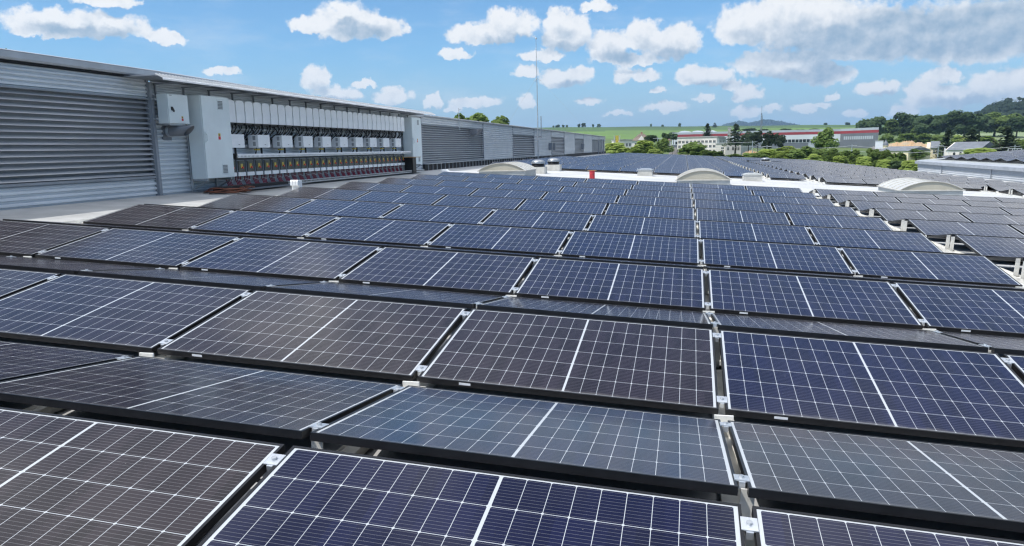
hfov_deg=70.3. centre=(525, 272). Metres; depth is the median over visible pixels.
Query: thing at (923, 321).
module clamp
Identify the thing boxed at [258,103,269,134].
inverter
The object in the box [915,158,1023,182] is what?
building
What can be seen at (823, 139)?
broadleaf tree
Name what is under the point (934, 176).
solar panel
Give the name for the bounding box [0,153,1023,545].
flat roof
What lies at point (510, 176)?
solar panel
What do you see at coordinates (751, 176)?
roof hatch
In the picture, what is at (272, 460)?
module clamp
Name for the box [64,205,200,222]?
cable tray
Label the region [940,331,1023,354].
solar panel
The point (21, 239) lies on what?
solar panel
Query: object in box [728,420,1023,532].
solar panel
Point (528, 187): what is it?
solar panel
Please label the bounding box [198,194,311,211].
solar panel
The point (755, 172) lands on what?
mounting rail
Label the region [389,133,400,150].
combiner box
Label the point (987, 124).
broadleaf tree
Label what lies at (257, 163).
isolator box
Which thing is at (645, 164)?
solar panel
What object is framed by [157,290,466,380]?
solar panel
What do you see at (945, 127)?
broadleaf tree
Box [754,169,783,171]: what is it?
solar panel
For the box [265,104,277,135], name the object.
inverter
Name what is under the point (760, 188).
solar panel
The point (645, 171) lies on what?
roof hatch
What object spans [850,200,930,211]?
solar panel
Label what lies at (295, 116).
inverter
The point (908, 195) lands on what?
solar panel
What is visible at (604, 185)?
solar panel
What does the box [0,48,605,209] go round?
tall hall
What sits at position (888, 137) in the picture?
shrub
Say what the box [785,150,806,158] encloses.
shrub
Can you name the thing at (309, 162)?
isolator box
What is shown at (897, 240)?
solar panel
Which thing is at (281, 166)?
isolator box
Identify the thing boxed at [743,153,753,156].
shrub
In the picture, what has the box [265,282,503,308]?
solar panel
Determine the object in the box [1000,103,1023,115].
wooded hill
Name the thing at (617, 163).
solar panel
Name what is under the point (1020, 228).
solar panel
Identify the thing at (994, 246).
solar panel
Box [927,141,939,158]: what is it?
cream house
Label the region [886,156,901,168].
shrub
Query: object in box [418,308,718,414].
solar panel
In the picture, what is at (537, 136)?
antenna mast
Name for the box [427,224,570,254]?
solar panel
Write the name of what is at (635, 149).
shrub
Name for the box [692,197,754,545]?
mounting rail
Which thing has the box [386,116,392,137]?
inverter
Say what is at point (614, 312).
solar panel
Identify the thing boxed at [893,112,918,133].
broadleaf tree
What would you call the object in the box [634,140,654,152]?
shrub
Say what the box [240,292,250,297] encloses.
module clamp
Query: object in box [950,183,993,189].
solar panel
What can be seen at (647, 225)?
solar panel
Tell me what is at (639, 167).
solar panel
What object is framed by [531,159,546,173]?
round vent
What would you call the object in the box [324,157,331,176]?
isolator box
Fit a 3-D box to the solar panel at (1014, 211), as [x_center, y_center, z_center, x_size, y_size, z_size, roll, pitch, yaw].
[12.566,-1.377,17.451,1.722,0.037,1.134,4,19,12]
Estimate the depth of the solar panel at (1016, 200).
22.29 m
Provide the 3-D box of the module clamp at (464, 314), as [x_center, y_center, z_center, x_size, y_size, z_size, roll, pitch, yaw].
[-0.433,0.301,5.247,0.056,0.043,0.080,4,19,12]
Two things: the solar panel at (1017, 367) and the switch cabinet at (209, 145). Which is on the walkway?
the switch cabinet at (209, 145)
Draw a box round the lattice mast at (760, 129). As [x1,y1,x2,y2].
[759,113,762,148]
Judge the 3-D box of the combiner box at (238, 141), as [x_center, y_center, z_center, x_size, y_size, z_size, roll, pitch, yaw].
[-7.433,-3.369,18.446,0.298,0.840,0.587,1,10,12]
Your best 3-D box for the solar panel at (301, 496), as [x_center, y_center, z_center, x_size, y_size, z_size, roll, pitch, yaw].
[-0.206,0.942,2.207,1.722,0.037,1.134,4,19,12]
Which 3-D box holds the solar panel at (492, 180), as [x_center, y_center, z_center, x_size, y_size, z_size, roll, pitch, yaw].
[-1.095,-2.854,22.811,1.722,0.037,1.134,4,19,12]
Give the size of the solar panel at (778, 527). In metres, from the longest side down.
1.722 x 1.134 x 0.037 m
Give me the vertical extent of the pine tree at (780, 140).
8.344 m
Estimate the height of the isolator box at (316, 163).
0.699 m
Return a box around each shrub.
[604,142,625,153]
[621,144,644,152]
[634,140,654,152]
[647,149,662,153]
[676,141,706,154]
[700,149,717,156]
[715,151,724,155]
[725,154,744,156]
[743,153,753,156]
[749,152,767,157]
[758,149,776,157]
[767,151,788,158]
[775,146,795,153]
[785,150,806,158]
[789,146,814,157]
[804,154,823,160]
[808,147,826,159]
[833,156,850,163]
[840,149,859,158]
[847,154,863,164]
[855,156,871,165]
[876,159,890,167]
[879,133,894,142]
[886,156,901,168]
[887,161,901,169]
[895,133,916,142]
[898,160,917,170]
[910,148,930,159]
[913,133,932,143]
[930,134,943,142]
[951,135,965,141]
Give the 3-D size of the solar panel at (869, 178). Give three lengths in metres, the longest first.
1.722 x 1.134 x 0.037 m
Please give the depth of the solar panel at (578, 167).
38.72 m
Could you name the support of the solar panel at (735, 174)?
on the rail
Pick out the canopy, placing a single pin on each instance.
(195, 83)
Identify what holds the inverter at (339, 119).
attached to the tall hall
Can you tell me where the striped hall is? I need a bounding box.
[672,127,878,148]
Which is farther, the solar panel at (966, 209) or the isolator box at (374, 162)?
the isolator box at (374, 162)
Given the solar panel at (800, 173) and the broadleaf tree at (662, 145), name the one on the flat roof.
the solar panel at (800, 173)
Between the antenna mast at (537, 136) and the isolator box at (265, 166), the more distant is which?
the antenna mast at (537, 136)
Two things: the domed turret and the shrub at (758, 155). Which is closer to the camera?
the shrub at (758, 155)
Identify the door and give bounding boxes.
[166,94,189,123]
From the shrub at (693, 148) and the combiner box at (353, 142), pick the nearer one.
the combiner box at (353, 142)
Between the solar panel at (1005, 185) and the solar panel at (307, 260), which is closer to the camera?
the solar panel at (307, 260)
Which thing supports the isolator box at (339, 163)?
on the base tray at (347, 177)
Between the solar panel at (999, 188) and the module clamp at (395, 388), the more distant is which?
the solar panel at (999, 188)
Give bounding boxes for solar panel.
[0,220,109,257]
[0,257,164,274]
[0,268,60,298]
[0,274,251,352]
[0,341,133,381]
[0,356,401,439]
[0,407,284,545]
[35,228,239,268]
[78,269,325,290]
[83,204,233,229]
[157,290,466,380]
[180,237,380,281]
[190,210,338,237]
[197,445,744,545]
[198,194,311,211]
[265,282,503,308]
[278,187,369,199]
[288,199,399,217]
[304,217,450,246]
[310,385,737,495]
[335,182,411,191]
[339,247,534,295]
[355,191,445,204]
[377,178,442,185]
[382,204,493,223]
[401,185,477,195]
[410,174,467,180]
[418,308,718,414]
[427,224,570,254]
[433,195,524,208]
[436,180,501,188]
[438,172,488,176]
[464,177,520,183]
[469,188,546,198]
[477,297,712,328]
[482,209,592,230]
[486,174,536,179]
[497,183,562,191]
[515,258,705,311]
[516,199,607,213]
[518,179,575,185]
[534,176,586,181]
[542,192,617,202]
[560,186,625,195]
[560,231,699,265]
[562,165,587,169]
[564,163,593,165]
[571,162,598,164]
[574,182,632,189]
[577,161,602,163]
[586,166,620,170]
[586,178,637,184]
[586,214,695,236]
[594,164,624,166]
[599,163,627,165]
[603,163,630,164]
[605,203,693,218]
[617,195,692,206]
[620,167,653,171]
[625,166,655,168]
[626,189,691,198]
[628,165,657,167]
[631,164,658,165]
[632,185,690,191]
[638,181,689,186]
[654,168,687,173]
[656,167,687,169]
[658,166,687,167]
[660,165,687,166]
[688,166,716,167]
[688,167,718,169]
[691,183,745,189]
[692,187,752,194]
[693,193,761,201]
[694,199,773,211]
[696,208,790,224]
[698,220,815,244]
[702,239,853,275]
[708,269,922,329]
[711,313,987,351]
[717,167,745,169]
[719,169,749,170]
[719,330,1023,447]
[721,170,753,172]
[724,171,748,176]
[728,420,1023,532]
[746,186,802,192]
[751,168,778,170]
[751,506,1023,545]
[752,190,816,197]
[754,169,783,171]
[758,170,789,172]
[761,196,834,205]
[763,172,796,175]
[768,173,805,179]
[772,203,858,215]
[781,168,808,169]
[786,169,814,170]
[787,213,892,230]
[792,170,822,172]
[798,172,830,174]
[806,173,839,177]
[808,226,942,251]
[814,175,850,179]
[815,170,844,172]
[816,189,876,196]
[823,172,853,173]
[823,177,866,184]
[831,173,863,175]
[831,194,900,202]
[840,175,875,177]
[840,247,1022,286]
[850,177,888,179]
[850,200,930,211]
[862,179,888,184]
[864,175,897,176]
[874,192,937,198]
[874,208,970,221]
[875,176,900,178]
[886,174,917,176]
[893,282,1023,337]
[896,197,969,205]
[898,176,932,178]
[905,174,935,175]
[908,219,1023,237]
[918,176,950,177]
[918,178,948,180]
[924,204,1010,214]
[932,177,966,179]
[932,180,967,183]
[934,195,1000,201]
[936,175,967,177]
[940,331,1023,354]
[941,154,962,158]
[949,180,986,182]
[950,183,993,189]
[951,155,975,158]
[951,177,984,179]
[955,235,1023,256]
[960,213,1023,224]
[962,155,986,159]
[963,200,1023,208]
[966,182,1006,184]
[967,179,1003,181]
[974,155,1000,159]
[976,153,998,155]
[985,181,1023,183]
[987,153,1011,155]
[987,156,1014,160]
[987,184,1023,186]
[988,186,1023,191]
[995,197,1023,202]
[999,151,1022,153]
[999,153,1023,156]
[1000,208,1023,215]
[1001,157,1023,161]
[1003,354,1023,380]
[1007,184,1023,185]
[1009,225,1023,234]
[1014,189,1023,194]
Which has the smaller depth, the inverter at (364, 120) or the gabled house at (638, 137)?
the inverter at (364, 120)
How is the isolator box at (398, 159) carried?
on the base tray at (347, 177)
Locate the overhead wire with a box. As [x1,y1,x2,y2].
[658,138,1007,148]
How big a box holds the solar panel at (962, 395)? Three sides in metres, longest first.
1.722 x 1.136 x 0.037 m
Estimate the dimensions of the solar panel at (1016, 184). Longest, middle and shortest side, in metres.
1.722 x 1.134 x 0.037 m
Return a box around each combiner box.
[231,134,244,153]
[248,127,269,153]
[272,127,292,152]
[294,128,312,152]
[314,129,330,152]
[332,131,347,151]
[348,130,362,151]
[363,131,376,151]
[377,133,389,150]
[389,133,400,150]
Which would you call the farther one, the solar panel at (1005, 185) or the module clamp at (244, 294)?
the solar panel at (1005, 185)
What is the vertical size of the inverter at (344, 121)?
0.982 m
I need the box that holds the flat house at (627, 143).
[611,139,632,152]
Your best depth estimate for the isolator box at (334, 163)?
23.53 m
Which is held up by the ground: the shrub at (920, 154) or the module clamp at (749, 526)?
the shrub at (920, 154)
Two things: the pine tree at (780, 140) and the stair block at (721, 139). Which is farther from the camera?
the stair block at (721, 139)
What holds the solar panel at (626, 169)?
on the flat roof
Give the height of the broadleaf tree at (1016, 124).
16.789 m
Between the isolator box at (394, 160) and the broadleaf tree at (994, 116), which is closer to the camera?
the isolator box at (394, 160)
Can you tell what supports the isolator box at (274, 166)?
on the base tray at (347, 177)
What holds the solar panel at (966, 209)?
on the flat roof
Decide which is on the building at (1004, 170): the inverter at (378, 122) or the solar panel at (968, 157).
the solar panel at (968, 157)
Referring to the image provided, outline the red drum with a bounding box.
[587,170,596,178]
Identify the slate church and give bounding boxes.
[944,141,992,155]
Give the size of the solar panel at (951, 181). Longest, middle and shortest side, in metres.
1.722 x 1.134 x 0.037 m
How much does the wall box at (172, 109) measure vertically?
0.670 m
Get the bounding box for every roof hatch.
[637,168,652,175]
[742,173,762,181]
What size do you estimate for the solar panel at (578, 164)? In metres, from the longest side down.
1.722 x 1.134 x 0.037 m
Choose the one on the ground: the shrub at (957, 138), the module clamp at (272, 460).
the shrub at (957, 138)
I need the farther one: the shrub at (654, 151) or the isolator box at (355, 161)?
the shrub at (654, 151)
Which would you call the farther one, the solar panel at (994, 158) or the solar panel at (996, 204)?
the solar panel at (994, 158)
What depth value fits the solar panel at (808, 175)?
38.88 m
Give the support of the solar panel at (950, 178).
on the flat roof
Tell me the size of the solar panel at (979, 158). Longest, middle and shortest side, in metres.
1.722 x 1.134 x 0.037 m
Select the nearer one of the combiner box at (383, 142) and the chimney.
the combiner box at (383, 142)
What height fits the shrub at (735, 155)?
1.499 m
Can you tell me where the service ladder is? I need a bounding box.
[598,139,603,153]
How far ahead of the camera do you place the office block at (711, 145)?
312.43 m
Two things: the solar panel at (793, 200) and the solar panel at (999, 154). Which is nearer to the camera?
the solar panel at (793, 200)
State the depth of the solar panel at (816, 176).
36.44 m
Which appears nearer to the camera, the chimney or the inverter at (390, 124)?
the inverter at (390, 124)
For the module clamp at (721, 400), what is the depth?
4.03 m
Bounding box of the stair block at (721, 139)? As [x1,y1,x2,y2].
[718,137,726,154]
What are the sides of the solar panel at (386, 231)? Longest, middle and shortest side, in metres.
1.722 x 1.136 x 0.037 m
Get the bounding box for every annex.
[715,143,725,153]
[726,143,750,154]
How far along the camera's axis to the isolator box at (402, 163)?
29.27 m
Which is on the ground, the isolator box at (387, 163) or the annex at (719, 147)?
the annex at (719, 147)
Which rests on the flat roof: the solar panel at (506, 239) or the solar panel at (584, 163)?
the solar panel at (584, 163)
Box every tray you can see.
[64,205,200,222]
[213,181,306,191]
[288,169,423,183]
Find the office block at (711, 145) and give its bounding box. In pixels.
[677,136,724,150]
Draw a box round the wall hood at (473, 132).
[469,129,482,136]
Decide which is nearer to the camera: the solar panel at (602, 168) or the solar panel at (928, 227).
the solar panel at (928, 227)
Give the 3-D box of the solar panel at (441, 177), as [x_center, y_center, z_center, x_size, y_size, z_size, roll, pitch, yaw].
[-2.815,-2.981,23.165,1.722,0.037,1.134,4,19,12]
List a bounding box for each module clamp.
[116,356,131,359]
[159,339,172,345]
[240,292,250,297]
[263,453,285,471]
[309,422,328,430]
[391,386,404,391]
[415,365,427,375]
[460,311,469,318]
[704,302,710,308]
[711,321,718,327]
[712,333,720,341]
[717,396,726,407]
[719,422,731,432]
[733,474,749,488]
[740,516,758,539]
[918,319,926,325]
[1000,357,1014,367]
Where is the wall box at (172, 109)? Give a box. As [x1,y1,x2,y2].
[152,93,189,125]
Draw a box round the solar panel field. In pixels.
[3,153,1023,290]
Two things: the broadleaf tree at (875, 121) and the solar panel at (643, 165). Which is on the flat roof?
the solar panel at (643, 165)
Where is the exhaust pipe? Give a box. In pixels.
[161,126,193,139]
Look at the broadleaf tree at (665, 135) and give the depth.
298.49 m
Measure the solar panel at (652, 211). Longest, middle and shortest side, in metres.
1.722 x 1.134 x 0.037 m
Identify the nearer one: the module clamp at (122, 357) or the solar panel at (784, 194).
the module clamp at (122, 357)
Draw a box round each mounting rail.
[23,246,427,413]
[311,255,561,454]
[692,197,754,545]
[730,162,770,179]
[789,171,824,184]
[813,190,1023,282]
[853,275,991,352]
[980,186,1023,197]
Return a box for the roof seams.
[411,168,990,196]
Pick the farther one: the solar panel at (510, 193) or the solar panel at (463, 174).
the solar panel at (463, 174)
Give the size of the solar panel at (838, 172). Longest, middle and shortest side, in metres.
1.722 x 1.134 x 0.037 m
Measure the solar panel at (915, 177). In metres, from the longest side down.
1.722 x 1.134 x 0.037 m
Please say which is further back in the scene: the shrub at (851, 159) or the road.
the road
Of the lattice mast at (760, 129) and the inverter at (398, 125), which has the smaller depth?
the inverter at (398, 125)
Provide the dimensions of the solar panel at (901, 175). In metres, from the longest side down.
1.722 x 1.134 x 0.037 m
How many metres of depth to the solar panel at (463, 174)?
25.83 m
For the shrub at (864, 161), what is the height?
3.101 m
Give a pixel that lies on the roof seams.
(730, 184)
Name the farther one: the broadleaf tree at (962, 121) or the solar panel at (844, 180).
the broadleaf tree at (962, 121)
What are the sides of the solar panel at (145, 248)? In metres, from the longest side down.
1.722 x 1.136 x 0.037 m
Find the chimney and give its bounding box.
[727,128,730,141]
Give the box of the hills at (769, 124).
[739,120,781,125]
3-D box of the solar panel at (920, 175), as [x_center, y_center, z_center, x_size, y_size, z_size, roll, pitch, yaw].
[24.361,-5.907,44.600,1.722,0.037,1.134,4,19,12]
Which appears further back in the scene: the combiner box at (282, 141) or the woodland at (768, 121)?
the woodland at (768, 121)
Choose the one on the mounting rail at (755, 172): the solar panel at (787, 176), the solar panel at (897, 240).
the solar panel at (787, 176)
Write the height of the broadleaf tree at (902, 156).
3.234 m
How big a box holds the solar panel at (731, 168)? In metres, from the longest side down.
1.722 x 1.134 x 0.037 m
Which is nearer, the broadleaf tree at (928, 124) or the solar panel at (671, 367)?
the solar panel at (671, 367)
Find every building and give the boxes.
[879,146,929,159]
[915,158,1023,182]
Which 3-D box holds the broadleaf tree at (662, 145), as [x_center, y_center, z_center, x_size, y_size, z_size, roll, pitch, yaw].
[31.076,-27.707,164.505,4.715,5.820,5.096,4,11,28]
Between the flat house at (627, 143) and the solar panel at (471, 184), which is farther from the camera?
the flat house at (627, 143)
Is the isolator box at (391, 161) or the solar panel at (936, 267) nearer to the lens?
the solar panel at (936, 267)
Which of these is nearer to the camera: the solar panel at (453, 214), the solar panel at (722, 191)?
the solar panel at (453, 214)
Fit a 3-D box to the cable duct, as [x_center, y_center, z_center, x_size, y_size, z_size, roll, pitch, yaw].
[-6.217,-3.945,24.064,0.512,0.130,12.060,1,10,12]
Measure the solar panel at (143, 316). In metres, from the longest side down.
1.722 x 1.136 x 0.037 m
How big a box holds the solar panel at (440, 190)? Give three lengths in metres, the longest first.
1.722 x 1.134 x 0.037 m
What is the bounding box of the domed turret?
[883,141,888,148]
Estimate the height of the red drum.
0.350 m
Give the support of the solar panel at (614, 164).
on the flat roof
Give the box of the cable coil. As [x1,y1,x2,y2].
[204,185,254,193]
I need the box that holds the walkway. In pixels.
[0,175,413,221]
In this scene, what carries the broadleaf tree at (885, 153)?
on the ground
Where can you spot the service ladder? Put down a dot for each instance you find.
(601, 146)
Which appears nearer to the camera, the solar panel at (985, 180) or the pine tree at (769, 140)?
the solar panel at (985, 180)
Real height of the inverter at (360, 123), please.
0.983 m
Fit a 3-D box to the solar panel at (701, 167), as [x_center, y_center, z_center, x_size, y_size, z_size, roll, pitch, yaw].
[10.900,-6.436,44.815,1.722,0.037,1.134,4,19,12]
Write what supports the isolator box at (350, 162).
on the base tray at (347, 177)
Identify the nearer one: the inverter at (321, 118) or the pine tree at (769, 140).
the inverter at (321, 118)
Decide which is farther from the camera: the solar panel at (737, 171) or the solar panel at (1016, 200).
the solar panel at (737, 171)
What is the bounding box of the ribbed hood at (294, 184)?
[290,180,301,189]
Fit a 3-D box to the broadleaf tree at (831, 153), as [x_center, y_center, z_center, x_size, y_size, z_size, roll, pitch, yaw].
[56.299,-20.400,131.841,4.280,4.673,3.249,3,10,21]
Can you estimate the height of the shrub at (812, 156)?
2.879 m
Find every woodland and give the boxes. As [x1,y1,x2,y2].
[722,119,799,125]
[973,97,1023,115]
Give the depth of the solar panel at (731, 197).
19.11 m
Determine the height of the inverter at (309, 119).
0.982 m
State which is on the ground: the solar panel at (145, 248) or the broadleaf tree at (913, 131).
the broadleaf tree at (913, 131)
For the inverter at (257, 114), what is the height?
0.983 m
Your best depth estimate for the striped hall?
429.57 m
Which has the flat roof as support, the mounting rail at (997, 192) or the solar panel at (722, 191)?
the mounting rail at (997, 192)
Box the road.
[669,147,681,154]
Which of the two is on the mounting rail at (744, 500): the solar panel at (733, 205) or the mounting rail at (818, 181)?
the solar panel at (733, 205)
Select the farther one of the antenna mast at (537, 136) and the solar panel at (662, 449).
the antenna mast at (537, 136)
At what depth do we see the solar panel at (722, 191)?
21.57 m
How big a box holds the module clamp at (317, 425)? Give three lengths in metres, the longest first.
0.080 x 0.056 x 0.043 m
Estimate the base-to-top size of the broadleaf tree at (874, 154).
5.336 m
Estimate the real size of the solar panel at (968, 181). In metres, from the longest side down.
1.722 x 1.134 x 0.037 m
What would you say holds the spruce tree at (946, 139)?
on the ground
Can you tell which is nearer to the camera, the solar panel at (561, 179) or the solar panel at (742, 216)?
the solar panel at (742, 216)
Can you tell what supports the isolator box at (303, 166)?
on the base tray at (347, 177)
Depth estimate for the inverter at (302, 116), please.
21.52 m
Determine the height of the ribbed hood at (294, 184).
0.290 m
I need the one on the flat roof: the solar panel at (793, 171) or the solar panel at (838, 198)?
the solar panel at (793, 171)
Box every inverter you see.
[228,100,235,132]
[231,101,244,133]
[242,102,253,137]
[244,102,261,139]
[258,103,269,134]
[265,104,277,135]
[270,105,285,140]
[280,106,292,135]
[286,106,299,137]
[292,107,306,140]
[303,108,312,135]
[307,108,318,136]
[313,109,324,139]
[322,110,330,136]
[327,110,336,136]
[331,111,342,141]
[338,111,347,136]
[344,112,352,136]
[348,112,357,138]
[353,113,362,136]
[359,113,367,137]
[363,114,371,137]
[368,114,376,137]
[372,115,380,137]
[376,115,384,138]
[382,116,388,137]
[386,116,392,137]
[389,116,396,139]
[394,117,400,137]
[396,117,404,137]
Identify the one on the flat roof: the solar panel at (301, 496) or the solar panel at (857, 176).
the solar panel at (857, 176)
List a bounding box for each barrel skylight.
[477,162,536,175]
[675,168,731,185]
[877,178,965,195]
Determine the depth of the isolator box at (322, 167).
22.75 m
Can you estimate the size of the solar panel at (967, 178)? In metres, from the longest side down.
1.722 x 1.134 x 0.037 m
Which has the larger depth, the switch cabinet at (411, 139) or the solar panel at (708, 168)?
the solar panel at (708, 168)
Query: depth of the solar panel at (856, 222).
13.78 m
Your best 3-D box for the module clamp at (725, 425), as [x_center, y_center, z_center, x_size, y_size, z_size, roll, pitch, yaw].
[1.013,0.776,3.684,0.056,0.043,0.080,4,2,12]
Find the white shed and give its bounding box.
[875,140,883,148]
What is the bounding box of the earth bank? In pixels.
[888,140,926,147]
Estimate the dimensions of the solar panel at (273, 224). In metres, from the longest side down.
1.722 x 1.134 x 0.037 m
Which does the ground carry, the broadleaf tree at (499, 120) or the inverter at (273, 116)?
the broadleaf tree at (499, 120)
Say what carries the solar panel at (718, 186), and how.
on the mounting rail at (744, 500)
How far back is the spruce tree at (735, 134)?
282.69 m
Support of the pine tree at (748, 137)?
on the ground
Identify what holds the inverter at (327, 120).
attached to the tall hall
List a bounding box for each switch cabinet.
[185,95,234,191]
[401,117,421,170]
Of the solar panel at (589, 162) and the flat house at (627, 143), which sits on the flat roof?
the solar panel at (589, 162)
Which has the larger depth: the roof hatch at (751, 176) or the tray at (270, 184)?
the roof hatch at (751, 176)
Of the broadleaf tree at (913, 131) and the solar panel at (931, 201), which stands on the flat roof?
the solar panel at (931, 201)
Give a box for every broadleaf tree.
[454,113,466,119]
[466,112,489,121]
[491,115,509,124]
[644,135,659,142]
[653,138,674,152]
[661,132,670,138]
[670,133,677,143]
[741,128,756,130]
[810,127,839,149]
[824,148,843,161]
[858,116,886,134]
[866,148,881,166]
[880,149,898,159]
[882,119,900,135]
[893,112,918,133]
[897,152,906,160]
[910,128,929,135]
[912,114,943,134]
[931,114,952,133]
[946,110,985,135]
[959,148,997,154]
[978,114,995,134]
[978,136,997,146]
[982,111,1010,135]
[996,112,1023,131]
[1001,117,1023,137]
[1016,139,1023,148]
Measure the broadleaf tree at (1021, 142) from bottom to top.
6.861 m
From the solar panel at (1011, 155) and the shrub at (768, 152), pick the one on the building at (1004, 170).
the solar panel at (1011, 155)
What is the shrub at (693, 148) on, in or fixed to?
on the ground
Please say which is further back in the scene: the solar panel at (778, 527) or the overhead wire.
the overhead wire
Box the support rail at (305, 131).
[231,128,400,135]
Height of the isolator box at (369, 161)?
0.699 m
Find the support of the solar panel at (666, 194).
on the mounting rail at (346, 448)
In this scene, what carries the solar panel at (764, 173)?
on the mounting rail at (755, 172)
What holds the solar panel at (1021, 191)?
on the mounting rail at (997, 192)
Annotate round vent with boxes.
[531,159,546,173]
[545,158,561,170]
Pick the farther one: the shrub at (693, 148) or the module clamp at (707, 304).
the shrub at (693, 148)
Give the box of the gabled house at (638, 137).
[632,132,648,146]
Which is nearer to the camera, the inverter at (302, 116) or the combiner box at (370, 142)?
the inverter at (302, 116)
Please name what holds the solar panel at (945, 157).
on the building at (1004, 170)
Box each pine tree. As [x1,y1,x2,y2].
[741,131,755,150]
[753,130,762,151]
[761,131,776,148]
[773,133,785,146]
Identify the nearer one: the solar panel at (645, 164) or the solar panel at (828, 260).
the solar panel at (828, 260)
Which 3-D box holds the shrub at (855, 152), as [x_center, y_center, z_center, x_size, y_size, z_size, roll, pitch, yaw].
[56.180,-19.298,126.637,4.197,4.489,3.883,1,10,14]
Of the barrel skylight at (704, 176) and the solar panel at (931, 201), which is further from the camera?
the barrel skylight at (704, 176)
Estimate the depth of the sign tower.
249.03 m
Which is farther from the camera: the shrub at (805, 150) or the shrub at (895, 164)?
the shrub at (805, 150)
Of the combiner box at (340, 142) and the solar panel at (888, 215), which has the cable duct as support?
the combiner box at (340, 142)
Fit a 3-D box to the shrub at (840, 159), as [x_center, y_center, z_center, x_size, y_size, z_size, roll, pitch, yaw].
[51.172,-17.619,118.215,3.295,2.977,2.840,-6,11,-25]
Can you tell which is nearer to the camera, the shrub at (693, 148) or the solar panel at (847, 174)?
the solar panel at (847, 174)
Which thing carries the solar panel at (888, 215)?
on the mounting rail at (1015, 275)
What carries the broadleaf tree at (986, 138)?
on the ground
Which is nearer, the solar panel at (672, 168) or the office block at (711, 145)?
the solar panel at (672, 168)
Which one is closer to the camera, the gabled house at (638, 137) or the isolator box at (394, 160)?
the isolator box at (394, 160)
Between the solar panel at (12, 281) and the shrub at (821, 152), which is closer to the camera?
the solar panel at (12, 281)
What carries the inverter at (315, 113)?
attached to the tall hall
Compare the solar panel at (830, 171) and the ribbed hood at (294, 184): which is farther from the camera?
the solar panel at (830, 171)
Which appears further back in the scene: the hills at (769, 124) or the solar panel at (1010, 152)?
the hills at (769, 124)
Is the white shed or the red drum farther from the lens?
the white shed
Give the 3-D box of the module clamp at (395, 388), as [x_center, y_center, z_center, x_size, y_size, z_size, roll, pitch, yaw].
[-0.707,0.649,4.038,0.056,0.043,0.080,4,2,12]
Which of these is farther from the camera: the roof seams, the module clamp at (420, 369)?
the roof seams
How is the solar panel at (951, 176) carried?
on the flat roof
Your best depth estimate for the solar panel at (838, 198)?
20.76 m
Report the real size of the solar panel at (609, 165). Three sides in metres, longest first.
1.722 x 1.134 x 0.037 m
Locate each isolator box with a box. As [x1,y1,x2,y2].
[226,160,236,185]
[235,160,245,184]
[244,159,254,183]
[253,159,262,183]
[261,159,270,182]
[269,159,278,181]
[277,158,286,180]
[284,158,293,180]
[291,158,300,179]
[298,158,306,179]
[305,158,313,178]
[310,157,319,178]
[318,157,325,177]
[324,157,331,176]
[330,157,337,176]
[335,157,342,176]
[341,156,347,175]
[342,156,353,175]
[351,156,358,174]
[356,156,362,174]
[361,156,367,173]
[366,156,372,173]
[370,156,376,172]
[375,155,380,172]
[379,155,385,172]
[383,155,389,171]
[387,155,393,171]
[391,155,396,171]
[395,155,400,170]
[399,155,404,170]
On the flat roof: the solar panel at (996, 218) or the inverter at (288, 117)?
the solar panel at (996, 218)
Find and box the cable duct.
[233,151,410,158]
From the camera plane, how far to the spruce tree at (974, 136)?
218.17 m
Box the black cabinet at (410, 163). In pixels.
[402,157,416,172]
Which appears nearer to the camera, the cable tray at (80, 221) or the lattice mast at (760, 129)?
the cable tray at (80, 221)
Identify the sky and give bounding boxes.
[0,0,1023,127]
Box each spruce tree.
[701,123,711,135]
[722,123,749,153]
[930,129,958,158]
[960,128,980,141]
[990,126,1022,150]
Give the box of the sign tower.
[614,135,619,142]
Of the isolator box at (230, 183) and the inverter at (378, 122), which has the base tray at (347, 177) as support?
the isolator box at (230, 183)
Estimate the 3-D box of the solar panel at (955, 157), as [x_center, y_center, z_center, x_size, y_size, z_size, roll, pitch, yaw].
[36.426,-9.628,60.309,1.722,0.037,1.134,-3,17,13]
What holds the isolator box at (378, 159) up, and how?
on the base tray at (347, 177)
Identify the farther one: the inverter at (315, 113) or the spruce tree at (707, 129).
the spruce tree at (707, 129)
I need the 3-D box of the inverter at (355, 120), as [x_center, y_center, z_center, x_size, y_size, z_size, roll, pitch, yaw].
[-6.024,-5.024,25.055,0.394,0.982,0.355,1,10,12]
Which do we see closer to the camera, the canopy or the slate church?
the canopy
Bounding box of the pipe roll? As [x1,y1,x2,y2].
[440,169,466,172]
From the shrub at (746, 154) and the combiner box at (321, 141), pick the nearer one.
the combiner box at (321, 141)
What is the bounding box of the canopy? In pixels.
[122,73,435,116]
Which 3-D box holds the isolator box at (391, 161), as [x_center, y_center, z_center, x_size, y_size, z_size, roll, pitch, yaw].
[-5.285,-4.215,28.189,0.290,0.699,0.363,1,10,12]
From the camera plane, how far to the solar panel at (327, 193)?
15.90 m
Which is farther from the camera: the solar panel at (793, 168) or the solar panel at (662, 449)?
the solar panel at (793, 168)
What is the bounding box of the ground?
[540,125,1023,166]
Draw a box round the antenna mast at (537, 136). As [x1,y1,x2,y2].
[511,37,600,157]
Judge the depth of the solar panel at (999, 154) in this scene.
57.78 m
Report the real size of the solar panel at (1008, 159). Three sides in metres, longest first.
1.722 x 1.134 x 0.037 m
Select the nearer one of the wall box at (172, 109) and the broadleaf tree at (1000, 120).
the wall box at (172, 109)

